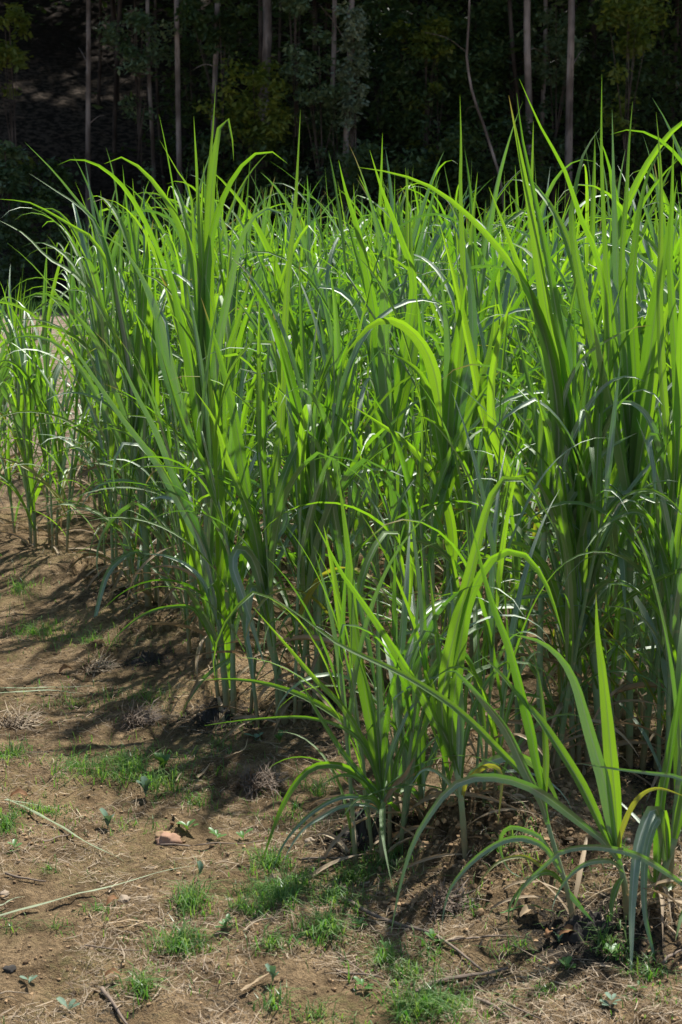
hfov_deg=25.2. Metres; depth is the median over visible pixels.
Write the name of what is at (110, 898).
dead leaf
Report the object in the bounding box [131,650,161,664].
lump
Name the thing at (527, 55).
tree
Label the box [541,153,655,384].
cane plant
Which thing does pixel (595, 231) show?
cane plant
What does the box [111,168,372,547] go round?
cane plant
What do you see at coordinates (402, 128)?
shrub
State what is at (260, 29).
tree
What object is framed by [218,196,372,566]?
cane plant
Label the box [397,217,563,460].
cane plant
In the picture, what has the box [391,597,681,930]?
cane plant
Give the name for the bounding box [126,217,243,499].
cane plant
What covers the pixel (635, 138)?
shrub
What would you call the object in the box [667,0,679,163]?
tree
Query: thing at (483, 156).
shrub
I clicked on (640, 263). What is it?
cane plant
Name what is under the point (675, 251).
cane plant
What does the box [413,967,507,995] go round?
dead stalk
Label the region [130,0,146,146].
tree
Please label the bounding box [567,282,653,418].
cane plant
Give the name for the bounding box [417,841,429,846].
soil clod
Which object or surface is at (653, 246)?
cane plant
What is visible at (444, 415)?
cane plant
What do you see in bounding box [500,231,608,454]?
cane plant
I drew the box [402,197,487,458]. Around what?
cane plant
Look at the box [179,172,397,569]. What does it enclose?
cane plant
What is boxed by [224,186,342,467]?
cane plant
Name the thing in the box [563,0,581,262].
tree
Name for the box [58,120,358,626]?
cane plant
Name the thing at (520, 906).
cut blade
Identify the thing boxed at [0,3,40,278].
shrub
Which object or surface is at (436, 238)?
cane plant
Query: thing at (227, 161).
shrub
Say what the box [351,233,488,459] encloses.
cane plant
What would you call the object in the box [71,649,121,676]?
dry grass tuft
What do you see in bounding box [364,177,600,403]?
cane plant
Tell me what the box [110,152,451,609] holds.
cane plant
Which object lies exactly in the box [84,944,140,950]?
dead stalk
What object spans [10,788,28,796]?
dead leaf
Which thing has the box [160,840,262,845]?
dead stalk
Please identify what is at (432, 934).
weed
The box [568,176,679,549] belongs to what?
cane plant
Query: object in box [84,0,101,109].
tree
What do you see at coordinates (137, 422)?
cane plant
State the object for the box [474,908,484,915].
soil clod
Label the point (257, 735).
weed
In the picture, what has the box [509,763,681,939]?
cane plant
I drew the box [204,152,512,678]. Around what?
cane plant
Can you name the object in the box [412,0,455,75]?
tree
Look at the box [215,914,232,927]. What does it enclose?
weed
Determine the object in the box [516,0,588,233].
shrub
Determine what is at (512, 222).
cane plant
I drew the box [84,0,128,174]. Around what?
tree
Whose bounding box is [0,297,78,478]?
cane plant
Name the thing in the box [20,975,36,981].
weed
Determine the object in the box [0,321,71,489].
cane plant
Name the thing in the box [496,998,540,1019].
dead stalk
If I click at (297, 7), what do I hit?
tree
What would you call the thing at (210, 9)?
undergrowth
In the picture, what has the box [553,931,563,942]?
weed
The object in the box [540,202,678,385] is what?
cane plant
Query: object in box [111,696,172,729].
dry grass tuft
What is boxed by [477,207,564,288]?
cane plant
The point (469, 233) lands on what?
cane plant
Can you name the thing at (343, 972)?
dead stalk
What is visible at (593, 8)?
shrub
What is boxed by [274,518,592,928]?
cane plant
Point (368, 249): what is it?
cane plant
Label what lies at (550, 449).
cane plant
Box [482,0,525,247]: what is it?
tree
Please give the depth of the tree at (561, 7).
60.09 m
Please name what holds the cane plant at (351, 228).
on the ground at (50, 108)
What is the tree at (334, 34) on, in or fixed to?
on the ground at (50, 108)
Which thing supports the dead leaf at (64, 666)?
on the ground at (50, 108)
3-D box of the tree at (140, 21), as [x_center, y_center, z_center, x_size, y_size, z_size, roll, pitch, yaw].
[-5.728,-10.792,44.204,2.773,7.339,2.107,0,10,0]
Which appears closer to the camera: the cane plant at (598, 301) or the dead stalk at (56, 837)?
the dead stalk at (56, 837)
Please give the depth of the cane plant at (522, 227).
10.84 m
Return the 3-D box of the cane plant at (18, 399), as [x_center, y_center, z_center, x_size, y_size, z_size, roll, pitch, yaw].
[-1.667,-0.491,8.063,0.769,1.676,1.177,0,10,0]
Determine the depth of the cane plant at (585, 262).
5.91 m
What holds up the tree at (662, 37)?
on the ground at (50, 108)
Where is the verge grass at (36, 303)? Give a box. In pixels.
[0,288,108,313]
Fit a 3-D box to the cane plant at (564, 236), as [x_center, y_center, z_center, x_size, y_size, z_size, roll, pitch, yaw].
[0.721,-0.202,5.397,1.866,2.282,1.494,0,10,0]
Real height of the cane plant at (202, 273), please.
2.382 m
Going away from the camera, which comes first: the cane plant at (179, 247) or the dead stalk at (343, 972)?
the dead stalk at (343, 972)
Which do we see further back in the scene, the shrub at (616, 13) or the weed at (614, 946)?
the shrub at (616, 13)
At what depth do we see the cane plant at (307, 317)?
7.78 m
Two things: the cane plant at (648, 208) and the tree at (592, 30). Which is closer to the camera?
the cane plant at (648, 208)
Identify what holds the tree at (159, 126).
on the ground at (50, 108)
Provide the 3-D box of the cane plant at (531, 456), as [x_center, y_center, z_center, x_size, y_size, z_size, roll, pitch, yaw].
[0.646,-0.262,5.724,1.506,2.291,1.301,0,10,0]
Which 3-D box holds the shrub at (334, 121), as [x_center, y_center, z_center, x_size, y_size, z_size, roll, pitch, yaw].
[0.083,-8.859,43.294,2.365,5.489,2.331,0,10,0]
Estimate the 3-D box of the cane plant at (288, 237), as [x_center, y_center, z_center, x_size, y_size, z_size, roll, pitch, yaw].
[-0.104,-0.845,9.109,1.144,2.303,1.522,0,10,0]
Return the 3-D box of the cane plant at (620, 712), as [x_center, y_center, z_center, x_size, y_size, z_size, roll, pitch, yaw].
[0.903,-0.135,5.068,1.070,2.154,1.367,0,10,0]
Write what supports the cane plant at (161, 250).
on the ground at (50, 108)
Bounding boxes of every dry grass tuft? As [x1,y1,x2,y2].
[0,702,47,731]
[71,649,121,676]
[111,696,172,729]
[219,760,290,800]
[416,874,489,921]
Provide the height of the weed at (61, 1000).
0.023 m
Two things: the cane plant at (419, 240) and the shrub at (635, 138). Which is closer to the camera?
the cane plant at (419, 240)
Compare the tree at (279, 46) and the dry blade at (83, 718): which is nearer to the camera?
the dry blade at (83, 718)
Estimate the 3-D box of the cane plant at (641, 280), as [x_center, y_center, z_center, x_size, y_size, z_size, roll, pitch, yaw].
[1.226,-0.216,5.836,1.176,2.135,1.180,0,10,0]
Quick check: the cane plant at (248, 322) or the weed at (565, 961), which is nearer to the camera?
the weed at (565, 961)
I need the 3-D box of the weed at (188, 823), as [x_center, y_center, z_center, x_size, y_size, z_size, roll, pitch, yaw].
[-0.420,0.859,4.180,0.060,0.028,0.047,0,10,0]
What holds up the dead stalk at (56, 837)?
on the ground at (50, 108)
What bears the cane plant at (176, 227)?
on the ground at (50, 108)
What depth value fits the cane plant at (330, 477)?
5.03 m
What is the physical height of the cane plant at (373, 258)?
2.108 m
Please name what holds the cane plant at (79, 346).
on the ground at (50, 108)
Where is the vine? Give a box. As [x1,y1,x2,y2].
[330,0,375,245]
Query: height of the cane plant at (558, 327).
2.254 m
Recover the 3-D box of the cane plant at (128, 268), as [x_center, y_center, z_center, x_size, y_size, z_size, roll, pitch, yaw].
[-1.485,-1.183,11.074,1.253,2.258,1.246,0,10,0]
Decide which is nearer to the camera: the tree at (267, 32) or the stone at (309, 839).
the stone at (309, 839)
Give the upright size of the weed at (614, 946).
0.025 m
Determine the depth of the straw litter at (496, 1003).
3.59 m
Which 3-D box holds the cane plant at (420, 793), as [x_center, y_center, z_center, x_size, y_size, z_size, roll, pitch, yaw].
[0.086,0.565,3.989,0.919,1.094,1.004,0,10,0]
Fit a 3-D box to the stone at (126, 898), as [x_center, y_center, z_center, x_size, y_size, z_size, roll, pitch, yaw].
[-0.534,0.957,3.763,0.033,0.024,0.035,0,10,0]
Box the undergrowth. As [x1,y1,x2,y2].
[0,0,681,230]
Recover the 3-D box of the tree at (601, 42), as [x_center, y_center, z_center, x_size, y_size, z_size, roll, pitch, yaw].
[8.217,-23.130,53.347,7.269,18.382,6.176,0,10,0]
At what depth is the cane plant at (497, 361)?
9.45 m
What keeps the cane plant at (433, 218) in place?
on the ground at (50, 108)
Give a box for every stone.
[0,890,9,896]
[118,894,130,902]
[304,837,314,842]
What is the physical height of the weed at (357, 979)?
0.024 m
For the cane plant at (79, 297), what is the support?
on the ground at (50, 108)
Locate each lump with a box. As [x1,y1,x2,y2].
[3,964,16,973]
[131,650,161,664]
[198,706,231,723]
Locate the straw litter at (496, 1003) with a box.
[0,519,681,1023]
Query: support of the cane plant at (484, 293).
on the ground at (50, 108)
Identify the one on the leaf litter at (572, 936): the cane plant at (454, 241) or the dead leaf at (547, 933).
the dead leaf at (547, 933)
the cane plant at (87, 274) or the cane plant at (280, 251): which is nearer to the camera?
the cane plant at (87, 274)
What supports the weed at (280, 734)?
on the ground at (50, 108)
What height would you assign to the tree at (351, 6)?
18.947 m
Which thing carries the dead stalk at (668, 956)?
on the ground at (50, 108)
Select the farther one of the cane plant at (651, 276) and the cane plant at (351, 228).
the cane plant at (351, 228)
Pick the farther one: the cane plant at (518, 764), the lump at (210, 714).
the lump at (210, 714)
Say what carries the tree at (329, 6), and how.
on the ground at (50, 108)
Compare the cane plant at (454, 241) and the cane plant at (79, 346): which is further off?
the cane plant at (79, 346)
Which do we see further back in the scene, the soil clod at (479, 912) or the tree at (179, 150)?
the tree at (179, 150)
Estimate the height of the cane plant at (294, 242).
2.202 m
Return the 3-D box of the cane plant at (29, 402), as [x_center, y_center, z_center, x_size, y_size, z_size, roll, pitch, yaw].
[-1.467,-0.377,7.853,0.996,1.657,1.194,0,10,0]
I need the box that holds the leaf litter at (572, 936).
[556,910,616,943]
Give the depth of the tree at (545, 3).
45.49 m
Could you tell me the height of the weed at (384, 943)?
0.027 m
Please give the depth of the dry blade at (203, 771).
4.68 m
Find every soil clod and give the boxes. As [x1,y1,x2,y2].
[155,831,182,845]
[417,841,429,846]
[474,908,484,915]
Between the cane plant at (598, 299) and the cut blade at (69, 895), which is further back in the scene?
the cane plant at (598, 299)
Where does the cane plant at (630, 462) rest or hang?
on the ground at (50, 108)
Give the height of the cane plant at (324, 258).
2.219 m
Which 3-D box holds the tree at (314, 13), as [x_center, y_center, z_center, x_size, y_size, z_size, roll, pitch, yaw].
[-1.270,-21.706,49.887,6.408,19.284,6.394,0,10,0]
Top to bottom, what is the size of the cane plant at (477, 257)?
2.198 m
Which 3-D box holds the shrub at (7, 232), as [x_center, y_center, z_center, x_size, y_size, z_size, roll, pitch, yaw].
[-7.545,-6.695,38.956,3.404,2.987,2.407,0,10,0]
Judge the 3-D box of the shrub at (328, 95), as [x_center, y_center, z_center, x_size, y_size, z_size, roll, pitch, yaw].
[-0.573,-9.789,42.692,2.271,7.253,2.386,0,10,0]
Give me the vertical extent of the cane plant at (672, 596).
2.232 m
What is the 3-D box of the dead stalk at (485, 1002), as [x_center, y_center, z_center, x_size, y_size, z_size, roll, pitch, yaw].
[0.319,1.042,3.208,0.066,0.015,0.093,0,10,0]
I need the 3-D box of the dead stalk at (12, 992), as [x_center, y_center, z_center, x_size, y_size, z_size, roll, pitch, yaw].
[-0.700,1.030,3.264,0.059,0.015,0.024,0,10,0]
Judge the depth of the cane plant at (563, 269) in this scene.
6.41 m
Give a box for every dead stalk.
[0,991,28,994]
[5,872,45,881]
[43,833,74,841]
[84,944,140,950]
[100,986,127,1023]
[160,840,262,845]
[243,916,282,932]
[302,857,369,860]
[336,951,405,991]
[336,970,384,979]
[340,896,482,971]
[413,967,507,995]
[448,935,522,941]
[476,997,509,1018]
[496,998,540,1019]
[662,949,681,963]
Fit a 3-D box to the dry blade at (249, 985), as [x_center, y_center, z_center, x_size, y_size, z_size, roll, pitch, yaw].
[-0.186,1.020,3.313,0.064,0.018,0.055,0,10,0]
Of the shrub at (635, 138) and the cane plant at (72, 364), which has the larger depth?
the shrub at (635, 138)
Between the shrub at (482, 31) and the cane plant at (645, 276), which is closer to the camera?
the cane plant at (645, 276)
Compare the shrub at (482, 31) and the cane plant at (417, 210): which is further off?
the shrub at (482, 31)
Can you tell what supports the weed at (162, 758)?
on the ground at (50, 108)
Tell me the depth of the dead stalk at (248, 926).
3.59 m
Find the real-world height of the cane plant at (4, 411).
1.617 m
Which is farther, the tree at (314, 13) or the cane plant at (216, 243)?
the tree at (314, 13)
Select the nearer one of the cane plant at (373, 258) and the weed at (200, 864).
the weed at (200, 864)
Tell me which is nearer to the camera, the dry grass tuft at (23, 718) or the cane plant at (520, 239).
the dry grass tuft at (23, 718)
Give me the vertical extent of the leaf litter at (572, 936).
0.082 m
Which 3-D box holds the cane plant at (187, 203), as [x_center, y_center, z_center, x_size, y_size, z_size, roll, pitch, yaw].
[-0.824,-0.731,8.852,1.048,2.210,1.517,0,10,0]
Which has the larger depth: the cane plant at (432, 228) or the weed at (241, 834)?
the cane plant at (432, 228)
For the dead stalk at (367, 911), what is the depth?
3.61 m
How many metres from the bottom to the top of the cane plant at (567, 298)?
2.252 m
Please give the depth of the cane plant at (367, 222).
10.20 m
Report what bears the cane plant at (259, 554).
on the ground at (50, 108)
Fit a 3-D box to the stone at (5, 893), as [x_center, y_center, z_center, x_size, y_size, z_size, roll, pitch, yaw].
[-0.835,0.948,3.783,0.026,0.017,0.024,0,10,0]
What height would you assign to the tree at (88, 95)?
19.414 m
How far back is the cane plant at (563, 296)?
9.05 m
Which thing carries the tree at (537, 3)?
on the ground at (50, 108)
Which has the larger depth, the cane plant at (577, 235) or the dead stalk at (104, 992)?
the cane plant at (577, 235)
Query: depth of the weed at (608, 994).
3.23 m
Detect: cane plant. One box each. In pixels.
[0,149,226,574]
[0,212,166,568]
[0,264,89,539]
[0,284,120,507]
[0,288,34,500]
[0,288,124,548]
[0,289,71,470]
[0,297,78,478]
[0,304,61,523]
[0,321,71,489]
[1,150,202,616]
[4,162,197,605]
[11,194,181,515]
[42,254,162,477]
[44,294,427,741]
[47,258,151,465]
[48,187,167,471]
[53,199,296,542]
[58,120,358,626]
[71,151,309,603]
[82,192,194,481]
[88,192,164,455]
[89,110,482,745]
[93,185,324,546]
[96,85,371,676]
[99,178,255,503]
[99,192,284,516]
[102,197,251,517]
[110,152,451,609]
[110,257,461,711]
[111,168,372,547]
[115,161,373,583]
[126,197,279,371]
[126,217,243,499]
[152,181,351,536]
[167,222,356,536]
[178,165,524,619]
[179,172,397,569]
[182,175,253,242]
[193,203,373,551]
[196,185,333,491]
[199,519,539,890]
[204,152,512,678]
[204,465,555,878]
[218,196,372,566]
[219,178,382,506]
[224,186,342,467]
[224,194,397,461]
[227,213,334,435]
[245,176,371,500]
[252,205,334,255]
[258,185,413,382]
[261,106,591,742]
[261,189,352,437]
[269,154,467,577]
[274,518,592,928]
[275,223,383,511]
[279,175,452,384]
[281,208,593,648]
[284,121,681,686]
[310,193,522,528]
[311,188,373,287]
[314,160,526,581]
[314,377,621,884]
[316,202,433,438]
[323,211,451,375]
[325,199,402,258]
[334,206,367,450]
[337,181,443,421]
[338,202,589,596]
[338,212,374,281]
[343,174,435,499]
[343,212,536,556]
[351,133,600,569]
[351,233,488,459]
[358,165,551,539]
[359,167,681,793]
[362,132,681,683]
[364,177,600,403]
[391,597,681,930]
[393,104,627,628]
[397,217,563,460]
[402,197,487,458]
[412,194,494,268]
[413,196,564,432]
[418,81,681,776]
[424,228,641,600]
[428,204,564,434]
[428,206,524,316]
[430,192,608,545]
[430,222,570,525]
[430,251,568,475]
[435,264,541,498]
[439,84,681,773]
[450,168,657,579]
[460,147,681,725]
[473,190,564,463]
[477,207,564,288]
[487,164,679,637]
[489,196,679,635]
[492,212,588,505]
[495,154,679,589]
[496,204,650,549]
[497,163,681,663]
[497,197,646,519]
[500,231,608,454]
[504,115,681,802]
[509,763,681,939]
[511,193,608,457]
[521,194,579,313]
[525,101,681,718]
[534,183,679,661]
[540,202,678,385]
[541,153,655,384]
[554,184,671,507]
[560,222,631,293]
[561,517,681,973]
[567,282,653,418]
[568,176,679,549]
[576,220,645,333]
[597,221,674,576]
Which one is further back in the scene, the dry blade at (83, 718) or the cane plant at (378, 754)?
the dry blade at (83, 718)
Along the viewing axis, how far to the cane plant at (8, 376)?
8.30 m
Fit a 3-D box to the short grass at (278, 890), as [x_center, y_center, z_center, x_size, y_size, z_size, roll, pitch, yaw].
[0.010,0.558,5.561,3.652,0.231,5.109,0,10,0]
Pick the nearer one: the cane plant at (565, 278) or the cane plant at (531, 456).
the cane plant at (531, 456)
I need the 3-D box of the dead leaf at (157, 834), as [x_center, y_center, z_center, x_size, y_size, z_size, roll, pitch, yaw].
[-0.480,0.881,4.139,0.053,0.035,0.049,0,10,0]
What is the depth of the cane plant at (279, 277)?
6.32 m
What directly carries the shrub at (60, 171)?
on the ground at (50, 108)
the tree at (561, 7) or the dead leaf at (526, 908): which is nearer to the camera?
the dead leaf at (526, 908)
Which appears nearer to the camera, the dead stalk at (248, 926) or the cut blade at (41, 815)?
the dead stalk at (248, 926)
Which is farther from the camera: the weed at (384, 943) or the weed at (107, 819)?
the weed at (107, 819)
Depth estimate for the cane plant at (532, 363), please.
8.19 m
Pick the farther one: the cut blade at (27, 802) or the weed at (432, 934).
the cut blade at (27, 802)
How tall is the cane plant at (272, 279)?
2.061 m
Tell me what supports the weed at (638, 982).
on the ground at (50, 108)
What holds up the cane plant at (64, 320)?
on the ground at (50, 108)
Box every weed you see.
[7,839,21,850]
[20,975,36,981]
[56,996,79,1009]
[99,808,113,828]
[136,776,151,795]
[153,753,170,769]
[177,819,197,829]
[197,860,203,877]
[208,827,226,837]
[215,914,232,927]
[236,828,252,839]
[244,732,262,740]
[265,963,278,981]
[274,730,287,740]
[348,916,367,927]
[353,976,373,988]
[380,940,391,950]
[424,928,443,941]
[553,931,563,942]
[559,956,575,968]
[599,992,620,1005]
[603,943,622,956]
[627,980,646,989]
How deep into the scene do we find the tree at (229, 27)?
42.79 m
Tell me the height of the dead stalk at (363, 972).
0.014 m
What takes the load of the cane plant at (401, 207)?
on the ground at (50, 108)
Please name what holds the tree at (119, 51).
on the ground at (50, 108)
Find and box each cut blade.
[0,690,90,693]
[0,866,188,915]
[4,799,62,808]
[7,799,116,856]
[500,905,556,913]
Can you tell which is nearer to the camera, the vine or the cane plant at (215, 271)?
the cane plant at (215, 271)
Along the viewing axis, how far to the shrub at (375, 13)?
44.41 m
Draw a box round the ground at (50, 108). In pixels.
[0,0,681,1023]
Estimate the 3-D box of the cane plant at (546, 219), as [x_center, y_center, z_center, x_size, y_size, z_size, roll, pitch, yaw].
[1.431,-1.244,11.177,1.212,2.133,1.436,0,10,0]
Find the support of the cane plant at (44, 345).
on the ground at (50, 108)
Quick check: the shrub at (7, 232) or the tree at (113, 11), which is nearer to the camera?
the shrub at (7, 232)
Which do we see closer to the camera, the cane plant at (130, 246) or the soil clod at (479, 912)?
the soil clod at (479, 912)
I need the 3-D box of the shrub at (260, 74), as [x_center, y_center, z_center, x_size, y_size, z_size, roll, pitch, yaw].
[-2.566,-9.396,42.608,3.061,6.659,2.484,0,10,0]
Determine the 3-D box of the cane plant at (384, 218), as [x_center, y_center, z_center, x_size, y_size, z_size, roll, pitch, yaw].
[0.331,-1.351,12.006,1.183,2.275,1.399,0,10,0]
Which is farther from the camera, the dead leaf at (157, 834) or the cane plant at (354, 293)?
the cane plant at (354, 293)
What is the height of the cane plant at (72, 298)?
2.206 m
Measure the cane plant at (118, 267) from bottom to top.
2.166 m
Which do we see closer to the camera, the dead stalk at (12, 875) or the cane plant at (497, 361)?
the dead stalk at (12, 875)
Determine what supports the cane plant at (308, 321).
on the ground at (50, 108)
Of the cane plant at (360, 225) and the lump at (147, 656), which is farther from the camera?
the cane plant at (360, 225)
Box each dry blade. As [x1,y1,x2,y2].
[63,712,106,720]
[197,763,209,777]
[240,973,268,990]
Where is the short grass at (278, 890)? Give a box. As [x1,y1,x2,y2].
[0,546,681,1023]
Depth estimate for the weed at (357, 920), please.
3.62 m
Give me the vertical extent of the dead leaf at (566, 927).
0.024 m
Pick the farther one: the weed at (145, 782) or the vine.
the vine
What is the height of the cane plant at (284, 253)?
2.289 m
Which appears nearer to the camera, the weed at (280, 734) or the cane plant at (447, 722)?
the cane plant at (447, 722)
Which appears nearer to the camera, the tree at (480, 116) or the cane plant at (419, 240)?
the cane plant at (419, 240)
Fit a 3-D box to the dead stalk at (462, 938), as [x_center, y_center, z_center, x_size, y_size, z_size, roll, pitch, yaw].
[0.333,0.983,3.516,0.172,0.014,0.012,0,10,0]
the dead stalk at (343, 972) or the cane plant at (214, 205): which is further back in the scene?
the cane plant at (214, 205)
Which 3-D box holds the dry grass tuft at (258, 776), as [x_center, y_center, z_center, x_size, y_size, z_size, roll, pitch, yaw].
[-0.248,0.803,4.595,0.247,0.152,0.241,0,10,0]
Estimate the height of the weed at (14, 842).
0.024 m
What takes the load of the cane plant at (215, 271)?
on the ground at (50, 108)
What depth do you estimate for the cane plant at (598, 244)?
9.46 m
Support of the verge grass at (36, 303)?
on the ground at (50, 108)
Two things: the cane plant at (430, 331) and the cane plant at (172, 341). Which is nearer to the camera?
the cane plant at (430, 331)
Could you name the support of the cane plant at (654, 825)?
on the ground at (50, 108)
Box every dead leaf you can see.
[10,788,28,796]
[59,664,72,672]
[104,967,120,976]
[106,894,118,904]
[154,830,170,840]
[267,872,284,882]
[519,904,538,916]
[545,928,551,937]
[559,924,572,935]
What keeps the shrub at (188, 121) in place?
on the ground at (50, 108)
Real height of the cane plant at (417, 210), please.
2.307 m
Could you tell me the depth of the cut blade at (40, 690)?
5.43 m
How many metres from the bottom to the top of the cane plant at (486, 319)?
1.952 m
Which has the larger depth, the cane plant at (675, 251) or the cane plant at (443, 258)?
the cane plant at (443, 258)
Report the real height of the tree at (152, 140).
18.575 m
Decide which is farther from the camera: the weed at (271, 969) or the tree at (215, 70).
the tree at (215, 70)
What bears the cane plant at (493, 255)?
on the ground at (50, 108)
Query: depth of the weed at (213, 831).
4.16 m
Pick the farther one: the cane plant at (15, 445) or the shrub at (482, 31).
the shrub at (482, 31)
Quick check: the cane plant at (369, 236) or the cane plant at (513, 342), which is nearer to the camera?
the cane plant at (513, 342)
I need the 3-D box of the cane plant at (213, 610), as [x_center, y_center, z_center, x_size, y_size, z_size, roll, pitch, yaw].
[-0.352,0.105,5.183,1.314,1.677,1.001,0,10,0]
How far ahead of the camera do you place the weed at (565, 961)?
3.37 m
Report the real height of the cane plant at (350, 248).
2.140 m
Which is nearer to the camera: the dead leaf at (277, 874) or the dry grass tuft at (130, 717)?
the dead leaf at (277, 874)
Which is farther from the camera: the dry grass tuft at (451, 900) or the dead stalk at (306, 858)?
the dead stalk at (306, 858)
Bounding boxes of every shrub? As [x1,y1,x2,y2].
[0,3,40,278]
[0,140,29,290]
[0,153,84,292]
[0,191,111,301]
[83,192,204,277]
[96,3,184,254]
[146,26,234,207]
[184,114,295,246]
[192,51,301,246]
[259,98,350,249]
[280,25,358,255]
[303,101,380,274]
[326,133,446,259]
[339,0,421,240]
[360,2,514,239]
[383,13,455,233]
[420,0,540,224]
[432,112,604,247]
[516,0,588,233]
[536,0,639,225]
[561,36,681,254]
[588,0,674,237]
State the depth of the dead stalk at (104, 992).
3.23 m
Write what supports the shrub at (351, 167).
on the ground at (50, 108)
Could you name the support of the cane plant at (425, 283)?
on the ground at (50, 108)
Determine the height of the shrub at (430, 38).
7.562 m
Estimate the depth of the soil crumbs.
3.85 m
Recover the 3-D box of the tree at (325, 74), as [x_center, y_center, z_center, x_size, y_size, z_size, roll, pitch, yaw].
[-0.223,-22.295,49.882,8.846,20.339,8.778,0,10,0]
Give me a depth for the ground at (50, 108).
4.51 m
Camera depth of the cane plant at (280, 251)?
10.49 m
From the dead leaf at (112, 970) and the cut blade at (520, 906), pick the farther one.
the cut blade at (520, 906)
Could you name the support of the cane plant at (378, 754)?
on the ground at (50, 108)
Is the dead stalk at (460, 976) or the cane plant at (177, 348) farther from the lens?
the cane plant at (177, 348)
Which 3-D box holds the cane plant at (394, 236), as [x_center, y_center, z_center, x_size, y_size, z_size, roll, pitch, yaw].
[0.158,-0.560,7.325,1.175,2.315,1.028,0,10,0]
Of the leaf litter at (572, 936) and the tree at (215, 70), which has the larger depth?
the tree at (215, 70)
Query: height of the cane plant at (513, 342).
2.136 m
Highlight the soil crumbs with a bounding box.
[0,547,681,1023]
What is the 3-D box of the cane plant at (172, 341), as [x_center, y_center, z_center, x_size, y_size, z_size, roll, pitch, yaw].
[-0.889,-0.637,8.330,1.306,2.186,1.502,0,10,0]
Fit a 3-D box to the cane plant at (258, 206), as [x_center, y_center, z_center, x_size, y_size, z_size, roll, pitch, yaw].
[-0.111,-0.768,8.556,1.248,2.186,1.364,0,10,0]
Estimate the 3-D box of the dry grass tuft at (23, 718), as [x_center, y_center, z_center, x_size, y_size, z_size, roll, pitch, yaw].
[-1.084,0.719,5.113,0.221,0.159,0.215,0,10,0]
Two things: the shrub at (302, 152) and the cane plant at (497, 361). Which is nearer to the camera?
the cane plant at (497, 361)
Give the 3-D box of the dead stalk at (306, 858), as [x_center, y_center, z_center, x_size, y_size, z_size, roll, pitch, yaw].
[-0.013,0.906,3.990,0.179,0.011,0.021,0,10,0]
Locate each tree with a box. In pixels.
[78,0,109,246]
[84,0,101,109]
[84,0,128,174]
[91,0,120,61]
[116,1,138,103]
[128,0,201,192]
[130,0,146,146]
[146,0,156,220]
[174,0,188,238]
[175,0,258,222]
[193,3,218,205]
[239,0,271,227]
[257,0,284,171]
[274,0,311,263]
[276,0,283,177]
[299,0,338,266]
[305,0,353,249]
[312,0,322,148]
[321,0,331,85]
[323,2,329,145]
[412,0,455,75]
[425,0,509,250]
[472,0,554,214]
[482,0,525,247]
[524,0,540,229]
[536,0,567,221]
[555,0,564,37]
[557,0,594,189]
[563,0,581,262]
[589,2,604,110]
[642,0,671,155]
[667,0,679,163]
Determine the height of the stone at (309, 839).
0.017 m
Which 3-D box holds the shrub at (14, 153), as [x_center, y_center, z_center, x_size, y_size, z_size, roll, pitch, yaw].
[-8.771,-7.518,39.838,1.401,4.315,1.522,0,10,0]

